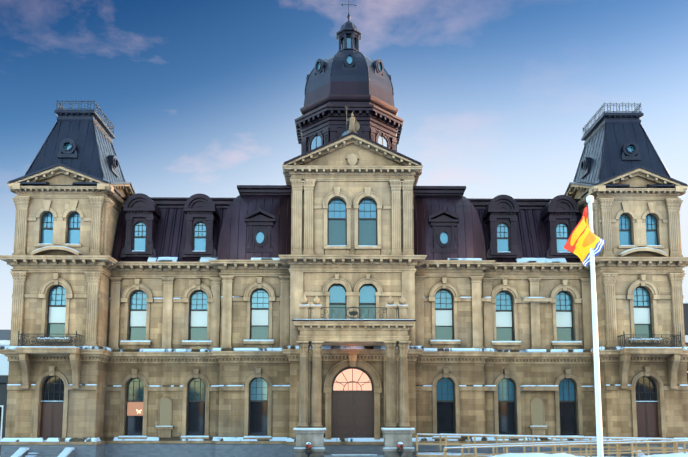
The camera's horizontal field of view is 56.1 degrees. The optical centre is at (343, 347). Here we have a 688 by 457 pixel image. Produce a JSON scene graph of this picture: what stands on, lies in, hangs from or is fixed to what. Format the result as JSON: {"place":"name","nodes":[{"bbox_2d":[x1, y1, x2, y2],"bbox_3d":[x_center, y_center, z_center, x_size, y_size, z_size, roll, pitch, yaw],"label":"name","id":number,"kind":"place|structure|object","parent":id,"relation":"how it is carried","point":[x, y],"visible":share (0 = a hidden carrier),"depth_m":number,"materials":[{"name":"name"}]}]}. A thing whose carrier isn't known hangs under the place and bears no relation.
{"place":"outdoors","nodes":[
{"label":"outdoors","id":0,"kind":"place"},
{"bbox_2d":[0,245,687,456],"bbox_3d":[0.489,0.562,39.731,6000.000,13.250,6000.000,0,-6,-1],"label":"snow","id":1,"kind":"structure","parent":0,"point":[20,451],"depth_m":36.33,"materials":[{"name":"white snow"}]},
{"bbox_2d":[0,296,687,441],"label":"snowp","id":2,"kind":"object","parent":1,"relation":"on","point":[286,439],"visible":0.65,"depth_m":38.63,"materials":[{"name":"white"}]},
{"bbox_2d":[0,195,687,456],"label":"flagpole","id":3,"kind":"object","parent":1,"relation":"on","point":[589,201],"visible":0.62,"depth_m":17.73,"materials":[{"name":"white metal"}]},
{"bbox_2d":[564,206,604,266],"bbox_3d":[6.686,-3.140,18.110,1.222,1.706,0.437,0,-6,-1],"label":"flag","id":4,"kind":"object","parent":3,"relation":"on","point":[583,239],"visible":1,"depth_m":18.06,"materials":[{"name":"yellow fabric"}]},
{"bbox_2d":[0,304,687,455],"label":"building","id":5,"kind":"structure","parent":1,"relation":"on","point":[5,334],"depth_m":43.30,"materials":[{"name":"black"}]},
{"bbox_2d":[0,362,687,435],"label":"glass","id":6,"kind":"object","parent":5,"relation":"on","point":[258,419],"visible":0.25,"depth_m":39.42,"materials":[{"name":"black glass"}]},
{"bbox_2d":[0,335,687,374],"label":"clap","id":7,"kind":"object","parent":5,"relation":"on","point":[4,366],"depth_m":43.76,"materials":[{"name":"white"}]},
{"bbox_2d":[1,443,687,456],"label":"ground","id":8,"kind":"structure","parent":1,"relation":"on","point":[190,450],"depth_m":38.41,"materials":[{"name":"grey asphalt"}]},
{"bbox_2d":[5,144,687,438],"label":"stone","id":9,"kind":"object","parent":1,"relation":"on","point":[93,413],"visible":0.4,"depth_m":38.98,"materials":[{"name":"beige stone"}]},
{"bbox_2d":[0,134,687,445],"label":"trim","id":10,"kind":"structure","parent":9,"relation":"attached to","point":[92,263],"depth_m":38.80,"materials":[{"name":"beige stone"}]},
{"bbox_2d":[113,81,580,323],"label":"roof","id":11,"kind":"structure","parent":10,"relation":"on","point":[371,107],"depth_m":40.77,"materials":[{"name":"brown metal"}]},
{"bbox_2d":[345,106,359,132],"bbox_3d":[0.516,-13.760,39.477,0.881,2.000,0.480,0,-6,-1],"label":"statue","id":12,"kind":"object","parent":11,"relation":"on","point":[354,126],"visible":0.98,"depth_m":39.33,"materials":[{"name":"beige stone"}]},
{"bbox_2d":[159,398,543,425],"bbox_3d":[0.489,3.943,39.369,23.380,1.730,0.010,0,-6,-1],"label":"niche interior","id":13,"kind":"object","parent":10,"relation":"attached to","point":[165,412],"visible":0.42,"depth_m":39.33,"materials":[{"name":"brown"}]},
{"bbox_2d":[7,1,687,197],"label":"roof trim","id":14,"kind":"structure","parent":9,"relation":"on","point":[337,66],"depth_m":42.35,"materials":[{"name":"black metal"}]},
{"bbox_2d":[41,136,657,435],"bbox_3d":[0.340,-5.060,46.367,37.485,22.380,15.115,0,-6,-1],"label":"frame","id":15,"kind":"object","parent":9,"relation":"in","point":[257,308],"visible":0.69,"depth_m":39.59,"materials":[{"name":"black"}]},
{"bbox_2d":[127,402,142,415],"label":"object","id":16,"kind":"object","parent":15,"relation":"attached to","point":[132,407],"visible":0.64,"depth_m":39.58,"materials":[{"name":"orange"}]},
{"bbox_2d":[42,55,656,308],"bbox_3d":[0.296,-11.998,46.968,38.654,20.554,14.733,0,-6,-1],"label":"glass","id":17,"kind":"object","parent":15,"relation":"on","point":[337,293],"visible":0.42,"depth_m":39.25,"materials":[{"name":"blue glass"}]},
{"bbox_2d":[48,220,650,399],"bbox_3d":[0.405,-2.231,39.446,36.090,10.850,1.810,0,-6,-1],"label":"glass","id":18,"kind":"object","parent":15,"relation":"attached to","point":[367,232],"visible":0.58,"depth_m":39.59,"materials":[{"name":"teal glass"}]},
{"bbox_2d":[40,393,658,437],"bbox_3d":[0.413,4.421,37.980,36.470,3.490,0.435,0,-6,-1],"label":"door","id":19,"kind":"structure","parent":15,"relation":"attached to","point":[51,423],"depth_m":37.91,"materials":[{"name":"brown wood"}]},
{"bbox_2d":[331,367,373,437],"bbox_3d":[0.505,3.591,37.937,2.500,4.950,0.136,0,-6,-1],"label":"door frame","id":20,"kind":"object","parent":19,"relation":"attached to","point":[352,382],"visible":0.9,"depth_m":37.94,"materials":[{"name":"brown wood"}]},
{"bbox_2d":[333,369,371,389],"bbox_3d":[0.504,1.894,38.148,2.260,1.290,0.010,0,-6,-1],"label":"fanlight window","id":21,"kind":"structure","parent":20,"relation":"attached to","point":[347,373],"depth_m":38.14,"materials":[{"name":"beige glass"}]},
{"bbox_2d":[49,307,649,326],"bbox_3d":[0.404,-1.852,39.557,36.090,0.976,1.510,0,-6,-1],"label":"blind","id":22,"kind":"object","parent":15,"relation":"attached to","point":[442,317],"visible":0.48,"depth_m":39.85,"materials":[{"name":"grey"}]},
{"bbox_2d":[311,36,387,149],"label":"windows","id":23,"kind":"structure","parent":15,"relation":"on","point":[313,144],"depth_m":49.15,"materials":[{"name":"blue glass"}]},
{"bbox_2d":[251,224,567,399],"bbox_3d":[4.208,-2.305,39.993,19.767,11.112,0.026,0,-6,-1],"label":"glass","id":24,"kind":"object","parent":15,"relation":"attached to","point":[561,243],"visible":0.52,"depth_m":39.79,"materials":[{"name":"blue glass"}]},
{"bbox_2d":[437,215,630,399],"bbox_3d":[11.614,-2.393,40.065,11.904,11.302,1.293,0,-6,4],"label":"glass","id":25,"kind":"object","parent":15,"relation":"on","point":[624,236],"visible":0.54,"depth_m":39.93,"materials":[{"name":"blue glass"}]},
{"bbox_2d":[17,4,681,456],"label":"iron","id":26,"kind":"object","parent":1,"relation":"on","point":[77,340],"visible":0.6,"depth_m":37.52,"materials":[{"name":"black metal"}]},
{"bbox_2d":[304,441,402,448],"bbox_3d":[0.561,5.148,33.997,5.348,0.450,0.792,0,-6,-1],"label":"floodlight","id":27,"kind":"object","parent":1,"relation":"on","point":[308,444],"visible":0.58,"depth_m":33.94,"materials":[{"name":"green"}]},
{"bbox_2d":[293,429,414,456],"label":"pedestal","id":28,"kind":"object","parent":1,"relation":"on","point":[315,438],"visible":0.83,"depth_m":34.49,"materials":[{"name":"grey stone"}]},
{"bbox_2d":[414,434,687,456],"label":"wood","id":29,"kind":"object","parent":1,"relation":"on","point":[618,447],"visible":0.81,"depth_m":34.78,"materials":[{"name":"wood"}]},
{"bbox_2d":[0,0,687,329],"label":"sky","id":30,"kind":"structure","parent":0,"point":[493,98],"materials":[{"name":"blue"}]},
{"bbox_2d":[111,195,581,262],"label":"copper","id":31,"kind":"object","parent":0,"point":[231,237],"visible":0.17,"depth_m":40.30,"materials":[{"name":"brown metal"}]},
{"bbox_2d":[27,121,668,187],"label":"dark roof","id":32,"kind":"structure","parent":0,"point":[615,156],"depth_m":40.60,"materials":[{"name":"black metal"}]}
]}

